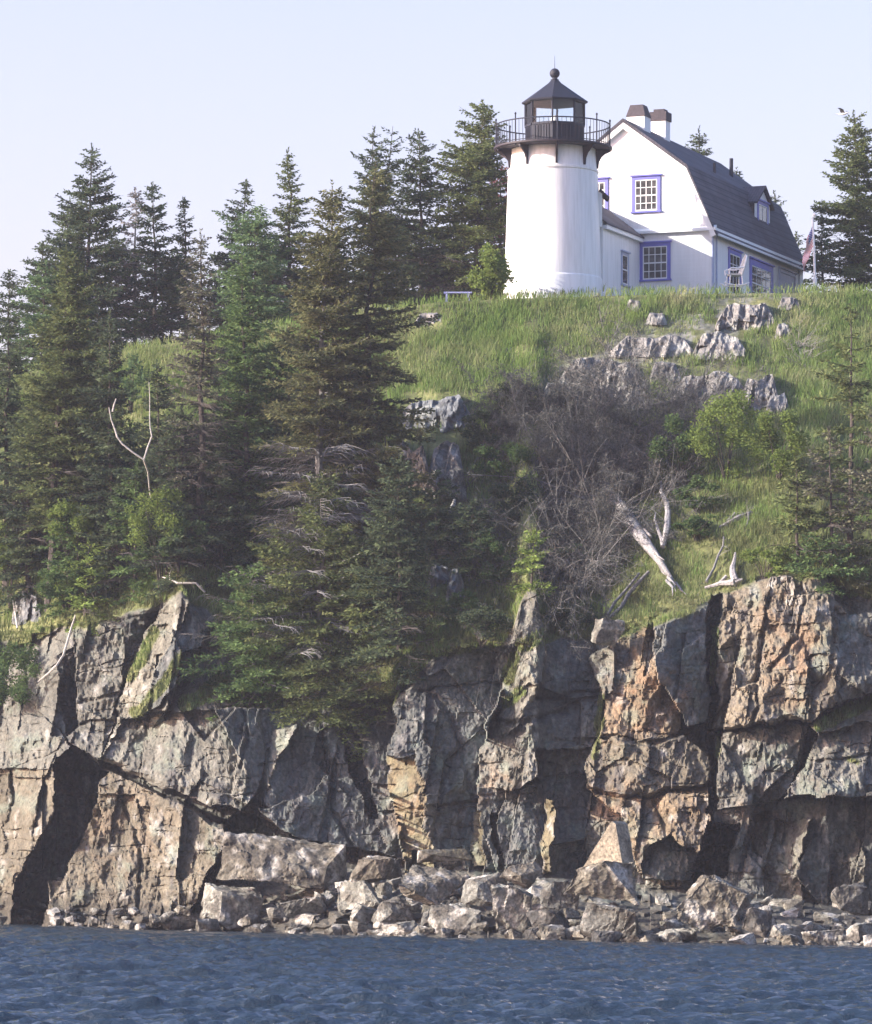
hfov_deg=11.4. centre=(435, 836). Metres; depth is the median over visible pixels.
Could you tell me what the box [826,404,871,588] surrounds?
spruce tree
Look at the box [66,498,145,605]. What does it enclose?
spruce tree
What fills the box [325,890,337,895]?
shore rock
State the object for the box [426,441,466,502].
rock outcrop
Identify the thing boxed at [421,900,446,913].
shore rock
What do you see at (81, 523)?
shrub
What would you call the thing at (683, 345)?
rock outcrop
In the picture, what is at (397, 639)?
spruce tree
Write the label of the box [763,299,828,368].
dead shrub
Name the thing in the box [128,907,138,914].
shore rock
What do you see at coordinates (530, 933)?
shore rock
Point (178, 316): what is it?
spruce tree
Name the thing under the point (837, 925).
shore rock
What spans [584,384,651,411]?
rock outcrop
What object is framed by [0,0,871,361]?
sky
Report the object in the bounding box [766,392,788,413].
rock outcrop
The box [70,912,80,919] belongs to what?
shore rock
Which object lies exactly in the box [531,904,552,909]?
shore rock
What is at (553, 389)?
rock outcrop
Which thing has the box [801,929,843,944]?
boulder
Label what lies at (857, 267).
spruce tree
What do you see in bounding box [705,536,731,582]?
dead branch
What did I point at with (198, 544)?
shrub
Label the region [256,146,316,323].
spruce tree
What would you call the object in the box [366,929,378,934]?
shore rock
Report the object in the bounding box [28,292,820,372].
plateau ground
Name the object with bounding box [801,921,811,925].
shore rock
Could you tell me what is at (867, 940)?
shore rock
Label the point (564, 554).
shrub
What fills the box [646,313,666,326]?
rock outcrop
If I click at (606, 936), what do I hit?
shore rock
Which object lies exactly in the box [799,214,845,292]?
spruce tree
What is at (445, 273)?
spruce tree
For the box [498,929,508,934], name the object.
shore rock
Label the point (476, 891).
boulder
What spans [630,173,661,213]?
window
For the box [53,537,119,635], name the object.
spruce tree
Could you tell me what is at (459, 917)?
boulder
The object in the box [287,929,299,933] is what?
shore rock
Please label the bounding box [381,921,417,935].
shore rock
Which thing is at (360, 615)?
spruce tree
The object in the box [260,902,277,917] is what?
shore rock
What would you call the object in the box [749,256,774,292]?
window
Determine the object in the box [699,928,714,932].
shore rock
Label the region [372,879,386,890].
shore rock
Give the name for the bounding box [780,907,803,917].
shore rock
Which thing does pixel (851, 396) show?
spruce tree
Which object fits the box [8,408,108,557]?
spruce tree
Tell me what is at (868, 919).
shore rock
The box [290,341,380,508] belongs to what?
spruce tree
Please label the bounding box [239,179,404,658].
spruce tree
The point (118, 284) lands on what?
spruce tree
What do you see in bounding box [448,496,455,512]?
dead branch
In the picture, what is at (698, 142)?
spruce tree
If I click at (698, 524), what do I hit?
shrub
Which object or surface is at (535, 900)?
shore rock
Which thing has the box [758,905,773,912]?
shore rock
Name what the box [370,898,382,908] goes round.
shore rock
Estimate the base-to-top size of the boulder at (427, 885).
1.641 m
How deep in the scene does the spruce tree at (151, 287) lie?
211.83 m
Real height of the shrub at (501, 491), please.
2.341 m
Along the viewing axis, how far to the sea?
109.23 m
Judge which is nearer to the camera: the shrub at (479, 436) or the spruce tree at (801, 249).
the shrub at (479, 436)
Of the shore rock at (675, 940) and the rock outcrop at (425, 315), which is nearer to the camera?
the shore rock at (675, 940)
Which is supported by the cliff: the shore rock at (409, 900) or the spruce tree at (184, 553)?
the shore rock at (409, 900)
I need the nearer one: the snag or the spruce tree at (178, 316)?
the snag
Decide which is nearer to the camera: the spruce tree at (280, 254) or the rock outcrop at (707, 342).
the rock outcrop at (707, 342)
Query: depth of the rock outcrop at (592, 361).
188.10 m
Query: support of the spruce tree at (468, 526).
on the hillside
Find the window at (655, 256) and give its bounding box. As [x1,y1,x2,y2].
[639,240,671,281]
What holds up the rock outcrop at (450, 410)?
on the hillside
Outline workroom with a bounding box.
[600,208,643,295]
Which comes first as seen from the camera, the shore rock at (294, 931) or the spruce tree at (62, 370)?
the shore rock at (294, 931)
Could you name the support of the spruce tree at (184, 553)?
on the hillside
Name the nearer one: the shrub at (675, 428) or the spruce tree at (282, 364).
the shrub at (675, 428)
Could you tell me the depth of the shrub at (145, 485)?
182.79 m
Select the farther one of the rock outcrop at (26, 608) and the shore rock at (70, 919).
the rock outcrop at (26, 608)
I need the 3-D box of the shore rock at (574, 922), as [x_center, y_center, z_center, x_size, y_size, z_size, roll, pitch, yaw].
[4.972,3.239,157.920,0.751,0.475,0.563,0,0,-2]
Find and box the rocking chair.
[720,255,749,286]
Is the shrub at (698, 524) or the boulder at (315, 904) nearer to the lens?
the boulder at (315, 904)
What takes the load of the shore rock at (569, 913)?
on the cliff
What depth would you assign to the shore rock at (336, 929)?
163.94 m
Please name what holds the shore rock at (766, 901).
on the cliff
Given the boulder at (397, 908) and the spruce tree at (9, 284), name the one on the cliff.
the boulder at (397, 908)
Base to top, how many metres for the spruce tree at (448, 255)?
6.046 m
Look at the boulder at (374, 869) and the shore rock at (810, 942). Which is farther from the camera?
the boulder at (374, 869)
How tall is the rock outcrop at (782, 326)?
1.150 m
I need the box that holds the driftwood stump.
[704,552,742,588]
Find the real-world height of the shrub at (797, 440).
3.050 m
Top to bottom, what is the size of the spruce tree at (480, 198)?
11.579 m
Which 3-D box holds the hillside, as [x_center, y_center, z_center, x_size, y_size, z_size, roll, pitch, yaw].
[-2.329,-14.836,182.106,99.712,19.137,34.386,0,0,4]
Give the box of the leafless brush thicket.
[353,294,785,701]
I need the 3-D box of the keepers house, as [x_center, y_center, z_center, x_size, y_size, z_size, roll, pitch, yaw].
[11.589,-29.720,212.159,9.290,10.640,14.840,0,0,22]
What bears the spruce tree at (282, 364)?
on the hillside
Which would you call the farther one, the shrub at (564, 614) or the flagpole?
the flagpole
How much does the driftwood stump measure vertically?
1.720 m
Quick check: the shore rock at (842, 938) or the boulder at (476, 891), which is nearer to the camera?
the shore rock at (842, 938)
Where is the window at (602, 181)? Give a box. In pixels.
[598,177,609,209]
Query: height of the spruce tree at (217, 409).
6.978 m
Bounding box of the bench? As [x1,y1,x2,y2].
[444,292,471,296]
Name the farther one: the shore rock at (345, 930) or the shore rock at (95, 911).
the shore rock at (95, 911)
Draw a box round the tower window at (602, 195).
[598,189,608,228]
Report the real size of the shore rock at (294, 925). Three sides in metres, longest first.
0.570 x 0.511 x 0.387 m
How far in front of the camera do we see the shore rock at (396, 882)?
167.48 m
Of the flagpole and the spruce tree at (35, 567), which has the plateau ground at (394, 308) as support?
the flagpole
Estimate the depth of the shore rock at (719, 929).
154.17 m
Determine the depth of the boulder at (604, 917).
153.66 m
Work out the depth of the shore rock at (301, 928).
166.11 m
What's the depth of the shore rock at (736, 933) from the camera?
152.72 m
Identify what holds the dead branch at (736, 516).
on the hillside
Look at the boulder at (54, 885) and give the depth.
179.39 m
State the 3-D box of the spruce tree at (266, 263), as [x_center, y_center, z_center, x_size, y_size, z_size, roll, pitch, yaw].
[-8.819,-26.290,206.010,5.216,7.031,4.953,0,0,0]
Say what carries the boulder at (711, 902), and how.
on the cliff
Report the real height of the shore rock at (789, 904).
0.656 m
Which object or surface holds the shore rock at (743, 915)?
on the cliff
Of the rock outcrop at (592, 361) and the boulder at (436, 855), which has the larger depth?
the rock outcrop at (592, 361)
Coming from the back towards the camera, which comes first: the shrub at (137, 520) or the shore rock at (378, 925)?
the shrub at (137, 520)
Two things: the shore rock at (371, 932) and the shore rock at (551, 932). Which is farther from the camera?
the shore rock at (371, 932)
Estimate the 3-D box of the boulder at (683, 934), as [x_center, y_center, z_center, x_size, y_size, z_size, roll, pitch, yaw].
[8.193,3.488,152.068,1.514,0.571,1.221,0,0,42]
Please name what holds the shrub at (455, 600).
on the hillside
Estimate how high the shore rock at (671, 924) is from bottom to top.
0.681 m
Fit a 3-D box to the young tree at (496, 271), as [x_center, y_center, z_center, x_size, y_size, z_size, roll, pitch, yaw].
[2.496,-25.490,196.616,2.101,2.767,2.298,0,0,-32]
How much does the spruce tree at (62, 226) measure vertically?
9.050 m
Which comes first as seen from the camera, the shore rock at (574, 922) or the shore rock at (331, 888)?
the shore rock at (574, 922)
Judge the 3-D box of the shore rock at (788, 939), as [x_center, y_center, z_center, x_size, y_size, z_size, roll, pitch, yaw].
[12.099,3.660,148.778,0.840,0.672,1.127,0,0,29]
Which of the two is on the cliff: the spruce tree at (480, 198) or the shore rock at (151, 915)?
the shore rock at (151, 915)
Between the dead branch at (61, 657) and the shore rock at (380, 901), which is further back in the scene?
the dead branch at (61, 657)
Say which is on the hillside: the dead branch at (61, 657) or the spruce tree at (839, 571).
the spruce tree at (839, 571)
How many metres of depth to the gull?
212.90 m
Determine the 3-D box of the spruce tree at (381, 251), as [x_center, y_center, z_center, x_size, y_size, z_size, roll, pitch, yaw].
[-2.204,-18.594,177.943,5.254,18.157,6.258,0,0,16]
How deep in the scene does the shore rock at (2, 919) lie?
180.22 m
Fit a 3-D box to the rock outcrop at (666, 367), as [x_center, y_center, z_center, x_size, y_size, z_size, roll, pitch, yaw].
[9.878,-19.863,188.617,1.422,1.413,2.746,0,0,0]
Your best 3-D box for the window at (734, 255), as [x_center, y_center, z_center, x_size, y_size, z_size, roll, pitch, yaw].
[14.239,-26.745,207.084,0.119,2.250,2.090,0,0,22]
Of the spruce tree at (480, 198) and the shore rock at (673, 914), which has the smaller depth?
the shore rock at (673, 914)
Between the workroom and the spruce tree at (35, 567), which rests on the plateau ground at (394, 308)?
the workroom
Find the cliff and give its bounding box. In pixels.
[0,572,871,944]
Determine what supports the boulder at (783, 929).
on the cliff
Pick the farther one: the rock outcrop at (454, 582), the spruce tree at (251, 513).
the spruce tree at (251, 513)
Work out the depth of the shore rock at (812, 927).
152.65 m
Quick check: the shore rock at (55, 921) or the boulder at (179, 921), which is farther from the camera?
the shore rock at (55, 921)
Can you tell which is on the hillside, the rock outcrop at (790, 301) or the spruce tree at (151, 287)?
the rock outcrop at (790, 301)
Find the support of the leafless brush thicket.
on the hillside
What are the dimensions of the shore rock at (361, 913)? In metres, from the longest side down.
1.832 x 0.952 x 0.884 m
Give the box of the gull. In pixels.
[838,108,847,114]
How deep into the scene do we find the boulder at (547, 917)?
156.46 m
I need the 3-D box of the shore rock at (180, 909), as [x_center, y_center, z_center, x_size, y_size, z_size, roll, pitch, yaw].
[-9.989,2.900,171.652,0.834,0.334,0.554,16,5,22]
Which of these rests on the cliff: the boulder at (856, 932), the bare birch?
the boulder at (856, 932)
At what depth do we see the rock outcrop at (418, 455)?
181.73 m
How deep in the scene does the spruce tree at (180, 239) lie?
210.85 m
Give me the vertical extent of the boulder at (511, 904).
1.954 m
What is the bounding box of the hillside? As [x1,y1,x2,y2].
[0,292,871,701]
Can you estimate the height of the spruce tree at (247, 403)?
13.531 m
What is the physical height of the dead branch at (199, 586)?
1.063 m
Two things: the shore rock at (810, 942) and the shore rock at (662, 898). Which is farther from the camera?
the shore rock at (662, 898)
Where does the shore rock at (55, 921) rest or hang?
on the cliff
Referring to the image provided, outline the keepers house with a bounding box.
[597,104,808,294]
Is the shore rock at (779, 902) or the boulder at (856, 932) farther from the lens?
the shore rock at (779, 902)
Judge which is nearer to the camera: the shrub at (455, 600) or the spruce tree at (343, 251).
the shrub at (455, 600)
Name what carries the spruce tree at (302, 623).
on the cliff
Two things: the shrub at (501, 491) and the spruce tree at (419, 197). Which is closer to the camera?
the shrub at (501, 491)
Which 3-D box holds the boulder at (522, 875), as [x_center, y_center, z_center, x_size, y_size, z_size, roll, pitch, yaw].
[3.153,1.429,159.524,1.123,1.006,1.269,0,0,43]
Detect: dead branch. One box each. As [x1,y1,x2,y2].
[12,593,17,628]
[37,615,75,681]
[161,569,205,592]
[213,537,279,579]
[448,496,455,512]
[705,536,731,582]
[712,498,756,527]
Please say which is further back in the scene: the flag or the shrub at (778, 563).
the flag
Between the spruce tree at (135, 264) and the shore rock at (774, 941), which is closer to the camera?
the shore rock at (774, 941)
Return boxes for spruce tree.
[0,245,120,611]
[0,268,31,370]
[0,308,38,592]
[0,406,65,615]
[1,465,86,579]
[2,241,65,369]
[3,260,60,369]
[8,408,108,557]
[32,501,110,617]
[35,203,113,351]
[39,142,150,351]
[51,308,150,578]
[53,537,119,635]
[56,340,144,503]
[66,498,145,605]
[77,422,157,538]
[85,463,161,606]
[90,236,164,348]
[105,187,153,351]
[107,359,205,567]
[115,181,207,348]
[127,498,211,600]
[132,252,203,342]
[134,228,245,569]
[136,403,233,559]
[146,196,212,342]
[172,561,327,721]
[178,250,235,338]
[180,364,268,514]
[187,436,263,591]
[194,204,298,332]
[203,179,264,331]
[205,249,308,561]
[216,234,301,335]
[217,496,294,605]
[222,415,300,544]
[222,471,405,756]
[235,326,323,580]
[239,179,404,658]
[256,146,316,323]
[259,372,336,537]
[279,237,357,323]
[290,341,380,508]
[302,637,392,770]
[303,556,408,728]
[324,158,453,586]
[329,125,433,308]
[336,453,446,692]
[343,404,434,575]
[356,213,430,307]
[370,128,461,308]
[398,593,475,652]
[399,99,508,301]
[412,469,462,570]
[417,220,482,299]
[417,234,473,298]
[437,497,504,585]
[479,166,508,296]
[495,529,557,596]
[684,126,712,155]
[733,167,744,179]
[761,454,837,569]
[770,190,790,222]
[782,532,870,597]
[787,303,871,568]
[792,425,871,584]
[794,231,811,291]
[798,109,871,291]
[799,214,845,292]
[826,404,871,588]
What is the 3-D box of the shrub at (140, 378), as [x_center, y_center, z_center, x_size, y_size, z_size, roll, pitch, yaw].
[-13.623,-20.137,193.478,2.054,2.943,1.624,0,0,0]
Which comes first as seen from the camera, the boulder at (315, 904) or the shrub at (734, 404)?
the boulder at (315, 904)
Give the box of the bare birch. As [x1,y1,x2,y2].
[109,386,155,544]
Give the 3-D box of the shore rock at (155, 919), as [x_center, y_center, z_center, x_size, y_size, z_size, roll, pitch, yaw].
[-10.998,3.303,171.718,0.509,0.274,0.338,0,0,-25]
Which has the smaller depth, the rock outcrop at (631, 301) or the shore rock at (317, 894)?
the shore rock at (317, 894)
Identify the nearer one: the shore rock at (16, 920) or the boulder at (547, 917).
the boulder at (547, 917)
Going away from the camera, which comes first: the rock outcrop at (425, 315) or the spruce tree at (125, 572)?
the spruce tree at (125, 572)
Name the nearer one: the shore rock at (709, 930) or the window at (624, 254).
the shore rock at (709, 930)
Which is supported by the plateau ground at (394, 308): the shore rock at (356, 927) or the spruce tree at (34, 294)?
the spruce tree at (34, 294)
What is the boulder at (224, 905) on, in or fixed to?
on the cliff
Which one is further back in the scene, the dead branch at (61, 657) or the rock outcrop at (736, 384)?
the rock outcrop at (736, 384)
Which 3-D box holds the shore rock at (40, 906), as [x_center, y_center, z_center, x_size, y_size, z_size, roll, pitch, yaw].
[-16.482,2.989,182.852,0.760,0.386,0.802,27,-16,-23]
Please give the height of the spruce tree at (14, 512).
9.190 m
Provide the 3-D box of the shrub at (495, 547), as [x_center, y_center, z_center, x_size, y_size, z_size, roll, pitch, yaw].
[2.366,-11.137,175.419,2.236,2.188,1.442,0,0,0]
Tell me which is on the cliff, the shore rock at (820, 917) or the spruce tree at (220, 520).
the shore rock at (820, 917)
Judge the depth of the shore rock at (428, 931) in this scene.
160.21 m
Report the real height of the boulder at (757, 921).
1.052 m
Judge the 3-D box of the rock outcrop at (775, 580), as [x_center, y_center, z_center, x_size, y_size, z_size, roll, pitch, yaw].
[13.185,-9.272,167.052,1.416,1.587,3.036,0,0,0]
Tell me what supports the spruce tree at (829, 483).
on the hillside
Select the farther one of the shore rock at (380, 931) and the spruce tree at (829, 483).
the spruce tree at (829, 483)
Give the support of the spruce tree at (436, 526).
on the hillside
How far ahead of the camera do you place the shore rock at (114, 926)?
172.53 m
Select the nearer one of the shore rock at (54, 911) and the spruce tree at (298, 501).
the shore rock at (54, 911)
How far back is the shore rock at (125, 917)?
172.67 m
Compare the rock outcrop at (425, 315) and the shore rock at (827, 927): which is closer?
the shore rock at (827, 927)
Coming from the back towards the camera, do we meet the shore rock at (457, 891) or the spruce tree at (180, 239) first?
the spruce tree at (180, 239)
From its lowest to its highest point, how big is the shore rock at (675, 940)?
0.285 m
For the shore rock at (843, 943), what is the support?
on the cliff
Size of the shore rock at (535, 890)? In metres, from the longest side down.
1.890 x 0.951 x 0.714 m
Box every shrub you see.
[0,521,33,611]
[0,641,42,705]
[33,563,99,610]
[46,495,101,582]
[108,352,151,410]
[123,483,157,545]
[124,485,187,607]
[158,517,209,567]
[444,589,481,625]
[456,605,512,647]
[460,407,504,447]
[467,532,516,582]
[469,441,536,483]
[489,476,537,529]
[492,382,540,410]
[542,599,597,630]
[547,543,604,580]
[646,413,712,479]
[670,514,716,541]
[671,474,723,513]
[685,389,778,480]
[739,545,794,579]
[756,409,811,480]
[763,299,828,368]
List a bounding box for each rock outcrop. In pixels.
[12,590,40,625]
[398,440,428,489]
[399,394,472,432]
[416,313,440,326]
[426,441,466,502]
[427,564,465,601]
[544,383,573,399]
[560,357,646,389]
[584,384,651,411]
[609,334,693,358]
[627,299,641,311]
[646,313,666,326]
[649,361,680,383]
[671,371,750,409]
[693,331,745,361]
[715,303,773,330]
[742,374,777,411]
[763,575,798,605]
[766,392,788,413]
[775,323,791,338]
[778,297,798,310]
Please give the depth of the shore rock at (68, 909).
175.63 m
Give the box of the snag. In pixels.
[654,481,670,548]
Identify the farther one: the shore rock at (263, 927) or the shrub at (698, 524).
the shrub at (698, 524)
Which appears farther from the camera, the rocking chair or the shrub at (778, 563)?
the rocking chair
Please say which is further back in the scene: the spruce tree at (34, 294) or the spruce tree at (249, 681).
the spruce tree at (34, 294)
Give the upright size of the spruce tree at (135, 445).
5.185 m
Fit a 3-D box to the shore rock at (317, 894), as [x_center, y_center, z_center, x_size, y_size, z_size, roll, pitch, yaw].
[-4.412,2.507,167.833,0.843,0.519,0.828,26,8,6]
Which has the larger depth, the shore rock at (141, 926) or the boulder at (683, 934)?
the shore rock at (141, 926)
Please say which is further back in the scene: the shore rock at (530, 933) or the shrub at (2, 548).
the shrub at (2, 548)
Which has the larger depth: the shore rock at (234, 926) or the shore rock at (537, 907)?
the shore rock at (234, 926)
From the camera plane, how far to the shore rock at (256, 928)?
167.09 m
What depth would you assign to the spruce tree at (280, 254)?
211.81 m
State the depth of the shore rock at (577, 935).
155.03 m
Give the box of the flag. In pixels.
[802,228,812,269]
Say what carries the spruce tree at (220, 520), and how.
on the hillside
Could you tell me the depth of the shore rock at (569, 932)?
155.48 m
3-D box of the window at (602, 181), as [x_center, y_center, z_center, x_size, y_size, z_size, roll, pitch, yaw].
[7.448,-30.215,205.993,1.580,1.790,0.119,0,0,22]
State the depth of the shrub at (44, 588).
182.47 m
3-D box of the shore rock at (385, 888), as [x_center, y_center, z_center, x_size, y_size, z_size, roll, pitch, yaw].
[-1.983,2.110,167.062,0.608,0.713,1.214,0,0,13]
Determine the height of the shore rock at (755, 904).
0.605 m
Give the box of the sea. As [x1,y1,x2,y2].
[0,923,871,1023]
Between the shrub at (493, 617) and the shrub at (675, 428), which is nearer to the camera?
the shrub at (493, 617)
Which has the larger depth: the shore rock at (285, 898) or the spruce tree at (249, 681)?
the spruce tree at (249, 681)
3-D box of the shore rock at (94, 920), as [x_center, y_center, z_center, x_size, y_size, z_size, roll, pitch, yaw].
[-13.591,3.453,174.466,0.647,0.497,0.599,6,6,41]
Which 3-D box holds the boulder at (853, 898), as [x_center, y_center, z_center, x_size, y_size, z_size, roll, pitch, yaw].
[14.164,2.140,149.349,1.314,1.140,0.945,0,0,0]
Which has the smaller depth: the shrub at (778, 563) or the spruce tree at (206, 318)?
the shrub at (778, 563)
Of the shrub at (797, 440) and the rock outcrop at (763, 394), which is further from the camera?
the rock outcrop at (763, 394)
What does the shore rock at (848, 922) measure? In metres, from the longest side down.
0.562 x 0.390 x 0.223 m
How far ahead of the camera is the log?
171.87 m
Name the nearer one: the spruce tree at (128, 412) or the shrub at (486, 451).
the shrub at (486, 451)
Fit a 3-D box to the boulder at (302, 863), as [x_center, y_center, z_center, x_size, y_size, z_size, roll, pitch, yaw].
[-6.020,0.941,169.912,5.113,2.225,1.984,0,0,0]
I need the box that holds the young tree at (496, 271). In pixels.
[465,242,517,298]
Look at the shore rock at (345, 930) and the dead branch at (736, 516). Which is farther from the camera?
the dead branch at (736, 516)
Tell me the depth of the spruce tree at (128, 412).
188.72 m
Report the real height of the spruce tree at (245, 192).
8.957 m
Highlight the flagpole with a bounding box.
[812,213,816,291]
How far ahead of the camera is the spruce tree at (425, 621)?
172.56 m
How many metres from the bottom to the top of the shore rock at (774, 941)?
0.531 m
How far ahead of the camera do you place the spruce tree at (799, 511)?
167.90 m
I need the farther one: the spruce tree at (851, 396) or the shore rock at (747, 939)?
the spruce tree at (851, 396)
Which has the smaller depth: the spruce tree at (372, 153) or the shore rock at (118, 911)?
the shore rock at (118, 911)
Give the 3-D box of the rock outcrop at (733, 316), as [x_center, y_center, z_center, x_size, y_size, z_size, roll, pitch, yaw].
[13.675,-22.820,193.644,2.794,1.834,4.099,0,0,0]
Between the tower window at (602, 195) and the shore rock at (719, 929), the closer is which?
the shore rock at (719, 929)
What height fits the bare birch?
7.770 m
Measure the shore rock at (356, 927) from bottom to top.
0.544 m
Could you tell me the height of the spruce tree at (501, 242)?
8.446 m
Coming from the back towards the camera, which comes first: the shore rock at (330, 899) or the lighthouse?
the lighthouse
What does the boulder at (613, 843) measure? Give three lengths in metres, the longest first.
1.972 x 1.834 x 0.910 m
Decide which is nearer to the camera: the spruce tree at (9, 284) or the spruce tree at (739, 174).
the spruce tree at (9, 284)
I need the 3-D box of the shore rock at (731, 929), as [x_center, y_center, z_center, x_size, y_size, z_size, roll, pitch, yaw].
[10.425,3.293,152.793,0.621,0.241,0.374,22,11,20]
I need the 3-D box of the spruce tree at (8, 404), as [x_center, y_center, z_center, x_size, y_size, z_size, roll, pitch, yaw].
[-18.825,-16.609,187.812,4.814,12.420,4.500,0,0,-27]
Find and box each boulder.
[47,876,64,900]
[156,912,199,929]
[200,883,263,925]
[216,832,346,888]
[276,896,325,918]
[334,880,379,911]
[347,855,402,882]
[371,897,412,921]
[399,864,470,905]
[417,848,472,862]
[427,903,480,934]
[461,872,506,905]
[491,883,532,933]
[500,861,542,888]
[526,909,569,927]
[539,881,578,909]
[563,861,638,905]
[580,903,644,938]
[583,821,633,866]
[591,618,624,647]
[656,928,695,941]
[677,875,755,929]
[741,907,772,937]
[768,923,802,938]
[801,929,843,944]
[831,882,868,914]
[846,922,871,942]
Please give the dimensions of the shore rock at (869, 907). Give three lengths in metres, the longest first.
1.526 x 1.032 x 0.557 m
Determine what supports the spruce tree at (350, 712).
on the cliff
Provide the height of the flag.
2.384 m
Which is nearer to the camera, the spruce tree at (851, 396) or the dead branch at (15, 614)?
the spruce tree at (851, 396)
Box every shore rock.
[0,916,6,924]
[11,917,26,923]
[34,900,47,911]
[46,907,60,916]
[49,914,62,925]
[63,916,76,922]
[65,906,72,912]
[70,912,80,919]
[88,916,101,927]
[91,908,101,915]
[108,925,118,928]
[111,908,124,914]
[119,920,133,928]
[121,916,130,919]
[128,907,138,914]
[135,923,145,929]
[149,914,159,921]
[151,917,159,922]
[158,911,174,922]
[174,905,189,915]
[195,918,219,931]
[223,915,243,930]
[237,914,260,926]
[247,924,267,932]
[249,923,262,932]
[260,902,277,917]
[266,907,291,922]
[280,895,287,900]
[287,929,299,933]
[290,923,301,927]
[293,925,306,931]
[294,913,319,926]
[314,891,323,896]
[321,892,334,907]
[324,923,350,934]
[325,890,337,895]
[327,884,335,890]
[340,925,351,933]
[348,921,372,934]
[350,903,376,922]
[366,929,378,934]
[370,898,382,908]
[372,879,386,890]
[373,920,396,928]
[374,882,392,897]
[375,929,385,934]
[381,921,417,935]
[386,878,401,889]
[406,897,422,904]
[410,902,421,912]
[414,925,434,935]
[420,909,429,926]
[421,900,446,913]
[441,928,454,936]
[450,888,460,895]
[470,920,487,930]
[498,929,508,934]
[508,930,521,938]
[524,927,538,939]
[526,885,542,897]
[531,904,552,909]
[532,896,539,904]
[538,924,564,939]
[563,908,578,918]
[565,925,579,939]
[567,919,581,926]
[573,930,585,939]
[591,931,622,941]
[621,935,642,941]
[639,934,658,941]
[655,893,668,904]
[659,919,683,930]
[661,909,678,920]
[670,938,682,941]
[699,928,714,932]
[715,927,724,931]
[725,926,740,933]
[727,932,756,944]
[731,928,742,934]
[741,910,746,919]
[745,900,760,909]
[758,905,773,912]
[759,894,773,905]
[767,938,780,944]
[768,898,804,906]
[776,934,803,944]
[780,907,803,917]
[783,899,802,910]
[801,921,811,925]
[803,923,829,930]
[806,940,817,944]
[813,911,839,922]
[820,925,831,929]
[828,917,838,923]
[832,922,843,929]
[836,941,852,944]
[838,935,848,940]
[841,920,855,924]
[860,901,871,914]
[863,934,871,946]
[865,917,871,922]
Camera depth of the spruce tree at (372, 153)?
208.84 m
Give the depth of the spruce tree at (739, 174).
237.94 m
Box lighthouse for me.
[494,64,611,298]
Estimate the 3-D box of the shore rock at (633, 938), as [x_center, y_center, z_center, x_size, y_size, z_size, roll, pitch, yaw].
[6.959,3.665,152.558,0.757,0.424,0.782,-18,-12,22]
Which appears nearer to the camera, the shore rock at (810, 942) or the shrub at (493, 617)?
the shore rock at (810, 942)
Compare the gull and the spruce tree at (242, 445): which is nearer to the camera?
the spruce tree at (242, 445)
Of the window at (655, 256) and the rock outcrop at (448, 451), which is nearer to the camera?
the rock outcrop at (448, 451)
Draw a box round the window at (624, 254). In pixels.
[620,250,630,287]
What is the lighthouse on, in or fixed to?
on the plateau ground at (394, 308)
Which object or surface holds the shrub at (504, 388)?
on the hillside
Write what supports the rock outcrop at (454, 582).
on the hillside
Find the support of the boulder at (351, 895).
on the cliff
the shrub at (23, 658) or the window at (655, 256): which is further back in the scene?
the window at (655, 256)
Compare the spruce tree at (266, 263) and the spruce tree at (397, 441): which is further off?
the spruce tree at (266, 263)
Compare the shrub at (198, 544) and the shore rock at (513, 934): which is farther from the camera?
the shrub at (198, 544)
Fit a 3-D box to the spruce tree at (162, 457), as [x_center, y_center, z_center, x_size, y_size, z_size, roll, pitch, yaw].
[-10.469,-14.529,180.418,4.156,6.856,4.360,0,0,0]
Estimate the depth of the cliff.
169.53 m
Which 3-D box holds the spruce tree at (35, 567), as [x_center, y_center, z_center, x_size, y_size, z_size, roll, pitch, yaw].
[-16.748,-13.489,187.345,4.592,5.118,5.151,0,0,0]
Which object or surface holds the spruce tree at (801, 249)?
on the plateau ground at (394, 308)
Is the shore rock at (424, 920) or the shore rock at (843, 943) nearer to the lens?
the shore rock at (843, 943)
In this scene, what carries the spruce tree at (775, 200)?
on the plateau ground at (394, 308)
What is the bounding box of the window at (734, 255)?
[728,247,743,293]
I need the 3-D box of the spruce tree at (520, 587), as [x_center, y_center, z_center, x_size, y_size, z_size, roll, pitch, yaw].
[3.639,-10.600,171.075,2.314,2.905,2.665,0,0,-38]
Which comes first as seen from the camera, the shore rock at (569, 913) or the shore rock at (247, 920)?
the shore rock at (569, 913)
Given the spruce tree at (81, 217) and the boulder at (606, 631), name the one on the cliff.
the boulder at (606, 631)
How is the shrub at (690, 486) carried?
on the hillside
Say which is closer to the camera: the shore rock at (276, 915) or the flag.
the shore rock at (276, 915)
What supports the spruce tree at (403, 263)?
on the plateau ground at (394, 308)
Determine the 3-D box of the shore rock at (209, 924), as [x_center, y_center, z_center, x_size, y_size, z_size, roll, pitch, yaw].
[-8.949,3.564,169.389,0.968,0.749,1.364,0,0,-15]
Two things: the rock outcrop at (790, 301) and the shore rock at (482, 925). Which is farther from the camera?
the rock outcrop at (790, 301)
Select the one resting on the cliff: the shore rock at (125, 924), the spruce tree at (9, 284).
the shore rock at (125, 924)
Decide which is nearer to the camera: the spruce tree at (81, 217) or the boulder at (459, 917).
the boulder at (459, 917)
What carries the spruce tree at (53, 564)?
on the hillside
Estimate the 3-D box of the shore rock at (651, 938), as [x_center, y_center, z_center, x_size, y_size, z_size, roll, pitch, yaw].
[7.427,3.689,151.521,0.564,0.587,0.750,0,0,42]
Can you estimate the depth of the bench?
201.32 m
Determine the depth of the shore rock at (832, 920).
155.64 m
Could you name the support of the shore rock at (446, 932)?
on the cliff
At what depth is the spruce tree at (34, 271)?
208.78 m

